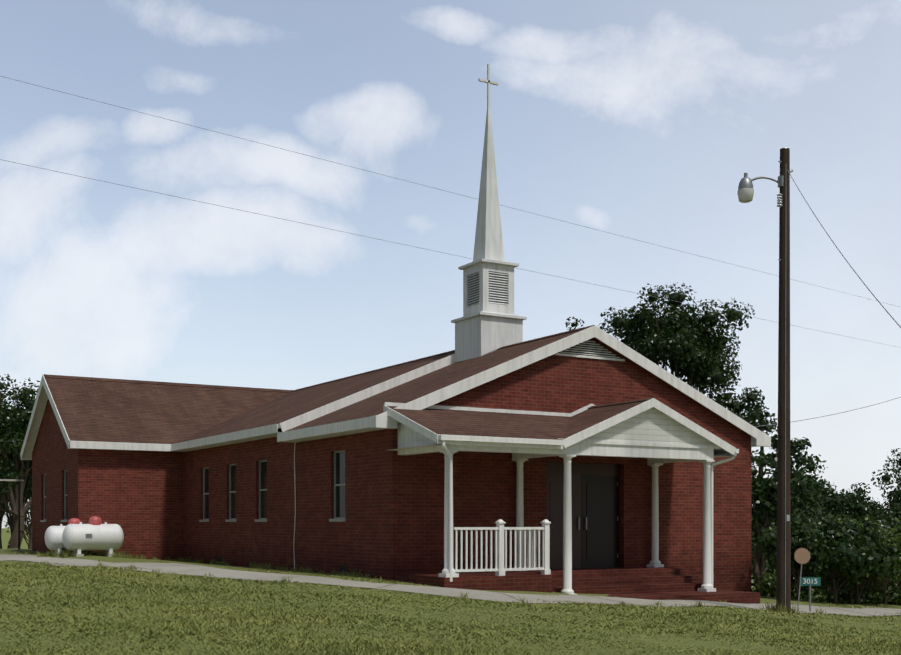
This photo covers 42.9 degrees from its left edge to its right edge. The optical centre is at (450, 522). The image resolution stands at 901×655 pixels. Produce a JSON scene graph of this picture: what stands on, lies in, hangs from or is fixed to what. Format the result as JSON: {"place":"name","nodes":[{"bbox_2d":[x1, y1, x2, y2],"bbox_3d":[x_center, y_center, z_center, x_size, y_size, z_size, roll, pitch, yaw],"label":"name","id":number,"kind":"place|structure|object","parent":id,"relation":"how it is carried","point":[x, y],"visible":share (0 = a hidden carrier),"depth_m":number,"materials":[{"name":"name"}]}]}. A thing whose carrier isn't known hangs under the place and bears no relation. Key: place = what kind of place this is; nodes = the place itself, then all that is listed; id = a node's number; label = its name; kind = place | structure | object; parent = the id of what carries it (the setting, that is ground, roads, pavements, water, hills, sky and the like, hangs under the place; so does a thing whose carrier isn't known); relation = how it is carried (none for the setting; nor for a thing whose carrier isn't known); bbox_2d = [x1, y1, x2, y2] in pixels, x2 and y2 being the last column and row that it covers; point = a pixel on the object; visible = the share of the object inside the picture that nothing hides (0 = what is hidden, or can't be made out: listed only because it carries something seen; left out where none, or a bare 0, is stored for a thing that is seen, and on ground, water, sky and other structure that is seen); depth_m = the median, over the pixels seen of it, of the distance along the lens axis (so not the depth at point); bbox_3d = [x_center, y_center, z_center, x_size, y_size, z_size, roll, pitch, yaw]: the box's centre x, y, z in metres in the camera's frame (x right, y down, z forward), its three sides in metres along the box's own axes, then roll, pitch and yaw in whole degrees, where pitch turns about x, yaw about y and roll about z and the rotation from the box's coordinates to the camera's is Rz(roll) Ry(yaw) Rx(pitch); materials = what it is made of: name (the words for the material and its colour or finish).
{"place":"outdoors","nodes":[
{"label":"outdoors","id":0,"kind":"place"},
{"bbox_2d":[0,382,34,481],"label":"tree","id":1,"kind":"object","parent":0,"point":[20,396],"visible":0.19,"depth_m":49.16,"materials":[{"name":"green plant"}]},
{"bbox_2d":[1,76,898,306],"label":"power line","id":2,"kind":"object","parent":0,"point":[392,177],"visible":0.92,"depth_m":33.43,"materials":[{"name":"black metal"}]},
{"bbox_2d":[0,528,900,654],"bbox_3d":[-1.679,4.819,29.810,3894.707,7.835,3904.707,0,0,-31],"label":"ground","id":3,"kind":"structure","parent":0,"point":[5,536],"depth_m":15.07,"materials":[{"name":"green plant"}]},
{"bbox_2d":[0,479,23,549],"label":"post","id":4,"kind":"object","parent":3,"relation":"on","point":[18,480],"visible":0.74,"depth_m":39.05,"materials":[{"name":"metal"}]},
{"bbox_2d":[0,396,30,502],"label":"tree","id":5,"kind":"object","parent":3,"relation":"on","point":[17,451],"depth_m":51.25,"materials":[{"name":"green plant"}]},
{"bbox_2d":[0,472,31,534],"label":"tree","id":6,"kind":"object","parent":3,"relation":"on","point":[10,520],"depth_m":54.55,"materials":[{"name":"green plant"}]},
{"bbox_2d":[1,492,31,548],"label":"tree","id":7,"kind":"object","parent":3,"relation":"on","point":[29,529],"depth_m":70.19,"materials":[{"name":"plant"}]},
{"bbox_2d":[4,506,29,544],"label":"wood","id":8,"kind":"object","parent":3,"relation":"on","point":[6,525],"depth_m":92.37,"materials":[{"name":"wood"}]},
{"bbox_2d":[0,374,37,548],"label":"tree","id":9,"kind":"object","parent":3,"relation":"on","point":[18,433],"depth_m":49.28,"materials":[{"name":"green plant"}]},
{"bbox_2d":[0,378,39,548],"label":"tree","id":10,"kind":"object","parent":3,"relation":"on","point":[10,399],"depth_m":56.11,"materials":[{"name":"green plant"}]},
{"bbox_2d":[45,518,91,555],"bbox_3d":[-10.755,0.421,32.611,1.500,1.122,0.818,0,0,-31],"label":"propane tank","id":11,"kind":"object","parent":3,"relation":"on","point":[53,538],"visible":0.48,"depth_m":32.10,"materials":[{"name":"metal"}]},
{"bbox_2d":[62,516,123,556],"bbox_3d":[-10.027,0.397,32.172,1.650,1.182,0.878,0,0,-31],"label":"propane tank","id":12,"kind":"object","parent":3,"relation":"on","point":[94,534],"visible":0.94,"depth_m":31.86,"materials":[{"name":"metal"}]},
{"bbox_2d":[20,325,770,591],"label":"church","id":13,"kind":"structure","parent":3,"relation":"on","point":[319,476],"depth_m":27.18,"materials":[{"name":"brick"}]},
{"bbox_2d":[451,64,526,361],"bbox_3d":[0.972,-7.816,29.276,1.400,7.766,1.400,0,0,-31],"label":"steeple","id":14,"kind":"object","parent":13,"relation":"on","point":[489,321],"visible":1,"depth_m":29.01,"materials":[{"name":"grey"}]},
{"bbox_2d":[754,397,899,426],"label":"service drop","id":15,"kind":"object","parent":13,"relation":"attached to","point":[828,415],"visible":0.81,"depth_m":32.99,"materials":[{"name":"silver metal"}]},
{"bbox_2d":[1,549,900,614],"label":"grass tufts","id":16,"kind":"object","parent":3,"relation":"on","point":[66,554],"visible":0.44,"depth_m":27.22,"materials":[{"name":"green plant"}]},
{"bbox_2d":[384,398,759,603],"bbox_3d":[2.662,0.042,23.812,7.690,5.417,2.748,0,0,-31],"label":"porch","id":17,"kind":"object","parent":3,"relation":"on","point":[655,433],"visible":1,"depth_m":23.51,"materials":[{"name":"wood"}]},
{"bbox_2d":[565,317,584,330],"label":"tree","id":18,"kind":"object","parent":3,"relation":"on","point":[568,323],"visible":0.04,"depth_m":65.94,"materials":[{"name":"green plant"}]},
{"bbox_2d":[598,282,755,398],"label":"oak","id":19,"kind":"object","parent":3,"relation":"on","point":[695,345],"depth_m":43.56,"materials":[{"name":"green plant"}]},
{"bbox_2d":[712,387,765,467],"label":"oak","id":20,"kind":"object","parent":3,"relation":"on","point":[743,406],"depth_m":46.23,"materials":[{"name":"green plant"}]},
{"bbox_2d":[737,147,792,612],"bbox_3d":[5.957,-2.522,21.658,1.083,9.079,0.306,0,0,0],"label":"utility pole","id":21,"kind":"object","parent":3,"relation":"on","point":[745,192],"visible":0.98,"depth_m":21.57,"materials":[{"name":"brown wood"}]},
{"bbox_2d":[787,170,900,327],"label":"power line","id":22,"kind":"object","parent":21,"relation":"attached to","point":[844,257],"visible":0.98,"depth_m":17.02,"materials":[{"name":"grey"}]},
{"bbox_2d":[751,450,818,594],"bbox_3d":[9.941,0.541,35.675,3.192,5.578,3.407,0,0,-31],"label":"hardwood","id":23,"kind":"object","parent":3,"relation":"on","point":[765,491],"depth_m":35.29,"materials":[{"name":"green plant"}]},
{"bbox_2d":[751,569,829,602],"bbox_3d":[10.627,2.098,35.148,3.256,2.745,2.920,0,0,-31],"label":"bush","id":24,"kind":"object","parent":3,"relation":"on","point":[769,579],"depth_m":34.63,"materials":[{"name":"green plant"}]},
{"bbox_2d":[746,405,835,596],"bbox_3d":[10.767,0.154,39.778,5.146,8.570,4.360,0,0,-31],"label":"tree","id":25,"kind":"object","parent":3,"relation":"on","point":[755,416],"depth_m":39.36,"materials":[{"name":"green plant"}]},
{"bbox_2d":[751,437,832,601],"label":"tree","id":26,"kind":"object","parent":3,"relation":"on","point":[795,449],"depth_m":46.21,"materials":[{"name":"green plant"}]},
{"bbox_2d":[753,468,837,567],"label":"tree","id":27,"kind":"object","parent":3,"relation":"on","point":[815,504],"visible":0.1,"depth_m":42.38,"materials":[{"name":"green plant"}]},
{"bbox_2d":[755,517,840,600],"bbox_3d":[8.375,1.012,27.839,2.579,2.350,2.024,0,0,-31],"label":"bush","id":28,"kind":"object","parent":3,"relation":"on","point":[767,541],"depth_m":27.36,"materials":[{"name":"green plant"}]},
{"bbox_2d":[774,565,832,602],"bbox_3d":[10.793,2.159,35.027,2.023,2.723,2.082,0,0,-31],"label":"bush","id":29,"kind":"object","parent":3,"relation":"on","point":[807,591],"depth_m":34.47,"materials":[{"name":"green plant"}]},
{"bbox_2d":[751,454,862,576],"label":"tree","id":30,"kind":"object","parent":3,"relation":"on","point":[832,507],"depth_m":44.66,"materials":[{"name":"green plant"}]},
{"bbox_2d":[794,548,820,610],"bbox_3d":[7.172,1.201,23.060,0.578,1.397,0.177,0,0,-2],"label":"house number sign","id":31,"kind":"object","parent":3,"relation":"on","point":[801,556],"visible":0.9,"depth_m":22.98,"materials":[{"name":"brown metal"}]},
{"bbox_2d":[752,474,879,603],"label":"tree","id":32,"kind":"object","parent":3,"relation":"on","point":[861,513],"depth_m":46.76,"materials":[{"name":"green plant"}]},
{"bbox_2d":[811,572,879,603],"bbox_3d":[10.661,1.445,30.510,1.592,2.450,2.078,0,0,-71],"label":"bush","id":33,"kind":"object","parent":3,"relation":"on","point":[848,602],"depth_m":30.21,"materials":[{"name":"green plant"}]},
{"bbox_2d":[791,515,900,603],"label":"bush","id":34,"kind":"object","parent":3,"relation":"on","point":[863,546],"depth_m":27.22,"materials":[{"name":"green plant"}]},
{"bbox_2d":[830,490,866,522],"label":"tree","id":35,"kind":"object","parent":3,"relation":"on","point":[859,492],"depth_m":47.32,"materials":[{"name":"green plant"}]},
{"bbox_2d":[799,516,900,604],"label":"tree","id":36,"kind":"object","parent":3,"relation":"on","point":[881,572],"depth_m":27.76,"materials":[{"name":"green plant"}]},
{"bbox_2d":[811,564,900,603],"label":"bush","id":37,"kind":"object","parent":3,"relation":"on","point":[862,596],"depth_m":30.25,"materials":[{"name":"green plant"}]},
{"bbox_2d":[821,566,900,605],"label":"bush","id":38,"kind":"object","parent":3,"relation":"on","point":[894,599],"depth_m":33.07,"materials":[{"name":"green plant"}]},
{"bbox_2d":[832,514,900,604],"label":"bush","id":39,"kind":"object","parent":3,"relation":"on","point":[892,534],"depth_m":28.32,"materials":[{"name":"green plant"}]},
{"bbox_2d":[837,510,900,532],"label":"tree","id":40,"kind":"object","parent":3,"relation":"on","point":[883,521],"visible":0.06,"depth_m":45.98,"materials":[{"name":"green plant"}]},
{"bbox_2d":[851,498,888,519],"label":"tree","id":41,"kind":"object","parent":3,"relation":"on","point":[878,505],"visible":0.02,"depth_m":53.56,"materials":[{"name":"green plant"}]},
{"bbox_2d":[847,482,899,521],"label":"tree","id":42,"kind":"object","parent":3,"relation":"on","point":[855,485],"depth_m":52.53,"materials":[{"name":"green plant"}]},
{"bbox_2d":[847,579,900,604],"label":"bush","id":43,"kind":"object","parent":3,"relation":"on","point":[867,601],"depth_m":32.89,"materials":[{"name":"green plant"}]},
{"bbox_2d":[855,448,900,519],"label":"tree","id":44,"kind":"object","parent":3,"relation":"on","point":[898,474],"visible":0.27,"depth_m":52.38,"materials":[{"name":"green plant"}]},
{"bbox_2d":[871,465,900,510],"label":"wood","id":45,"kind":"object","parent":3,"relation":"on","point":[882,479],"depth_m":95.90,"materials":[{"name":"plant"}]},
{"bbox_2d":[882,474,890,504],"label":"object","id":46,"kind":"object","parent":45,"relation":"on","point":[885,478],"visible":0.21,"depth_m":95.75,"materials":[{"name":"green plant"}]},
{"bbox_2d":[877,476,900,527],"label":"tree","id":47,"kind":"object","parent":3,"relation":"on","point":[898,480],"visible":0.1,"depth_m":49.60,"materials":[{"name":"green plant"}]},
{"bbox_2d":[885,502,900,522],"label":"tree","id":48,"kind":"object","parent":3,"relation":"on","point":[894,512],"visible":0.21,"depth_m":45.94,"materials":[{"name":"green plant"}]},
{"bbox_2d":[0,554,900,615],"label":"driveway","id":49,"kind":"structure","parent":0,"point":[188,569],"depth_m":21.69,"materials":[{"name":"grey concrete"}]},
{"bbox_2d":[0,159,900,347],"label":"power line","id":50,"kind":"object","parent":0,"point":[379,239],"visible":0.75,"depth_m":32.83,"materials":[{"name":"black metal"}]},
{"bbox_2d":[0,0,900,527],"label":"sky","id":51,"kind":"structure","parent":0,"point":[641,120],"materials":[{"name":"blue"}]},
{"bbox_2d":[612,292,741,383],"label":"tree","id":52,"kind":"object","parent":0,"point":[677,296],"visible":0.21,"depth_m":43.73,"materials":[{"name":"green plant"}]},
{"bbox_2d":[715,393,758,419],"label":"tree","id":53,"kind":"object","parent":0,"point":[749,397],"visible":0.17,"depth_m":46.21,"materials":[{"name":"green plant"}]},
{"bbox_2d":[751,460,806,529],"bbox_3d":[9.882,-0.572,35.743,2.532,2.761,2.817,0,0,-31],"label":"tree","id":54,"kind":"object","parent":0,"point":[801,483],"visible":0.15,"depth_m":35.14,"materials":[{"name":"green plant"}]},
{"bbox_2d":[751,412,812,541],"bbox_3d":[10.775,-1.177,39.841,3.709,5.453,3.069,0,0,-31],"label":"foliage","id":55,"kind":"object","parent":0,"point":[760,413],"visible":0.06,"depth_m":39.41,"materials":[{"name":"green plant"}]},
{"bbox_2d":[751,480,828,550],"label":"tree","id":56,"kind":"object","parent":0,"point":[802,505],"depth_m":42.40,"materials":[{"name":"green plant"}]},
{"bbox_2d":[765,578,824,601],"bbox_3d":[10.598,1.764,35.236,2.811,1.730,2.305,0,0,-31],"label":"bush","id":57,"kind":"object","parent":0,"point":[806,597],"visible":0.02,"depth_m":34.19,"materials":[{"name":"green plant"}]},
{"bbox_2d":[768,525,827,574],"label":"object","id":58,"kind":"object","parent":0,"point":[792,538],"visible":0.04,"depth_m":27.27,"materials":[{"name":"green plant"}]},
{"bbox_2d":[771,464,851,565],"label":"tree","id":59,"kind":"object","parent":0,"point":[826,498],"depth_m":44.67,"materials":[{"name":"green plant"}]},
{"bbox_2d":[810,486,865,512],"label":"tree","id":60,"kind":"object","parent":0,"point":[862,507],"depth_m":46.84,"materials":[{"name":"green plant"}]},
{"bbox_2d":[793,523,896,585],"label":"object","id":61,"kind":"object","parent":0,"point":[842,549],"visible":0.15,"depth_m":27.20,"materials":[{"name":"green plant"}]},
{"bbox_2d":[808,521,898,577],"bbox_3d":[9.804,0.653,28.155,2.351,1.414,1.357,0,0,2],"label":"bush","id":62,"kind":"object","parent":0,"point":[868,523],"visible":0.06,"depth_m":27.70,"materials":[{"name":"green plant"}]},
{"bbox_2d":[828,566,900,599],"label":"bush","id":63,"kind":"object","parent":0,"point":[868,596],"visible":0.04,"depth_m":30.05,"materials":[{"name":"green plant"}]},
{"bbox_2d":[831,581,900,603],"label":"bush","id":64,"kind":"object","parent":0,"point":[877,603],"visible":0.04,"depth_m":33.34,"materials":[{"name":"green plant"}]},
{"bbox_2d":[844,521,900,573],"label":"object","id":65,"kind":"object","parent":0,"point":[846,523],"visible":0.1,"depth_m":28.04,"materials":[{"name":"green plant"}]},
{"bbox_2d":[863,458,900,515],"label":"tree","id":66,"kind":"object","parent":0,"point":[893,492],"visible":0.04,"depth_m":52.31,"materials":[{"name":"green plant"}]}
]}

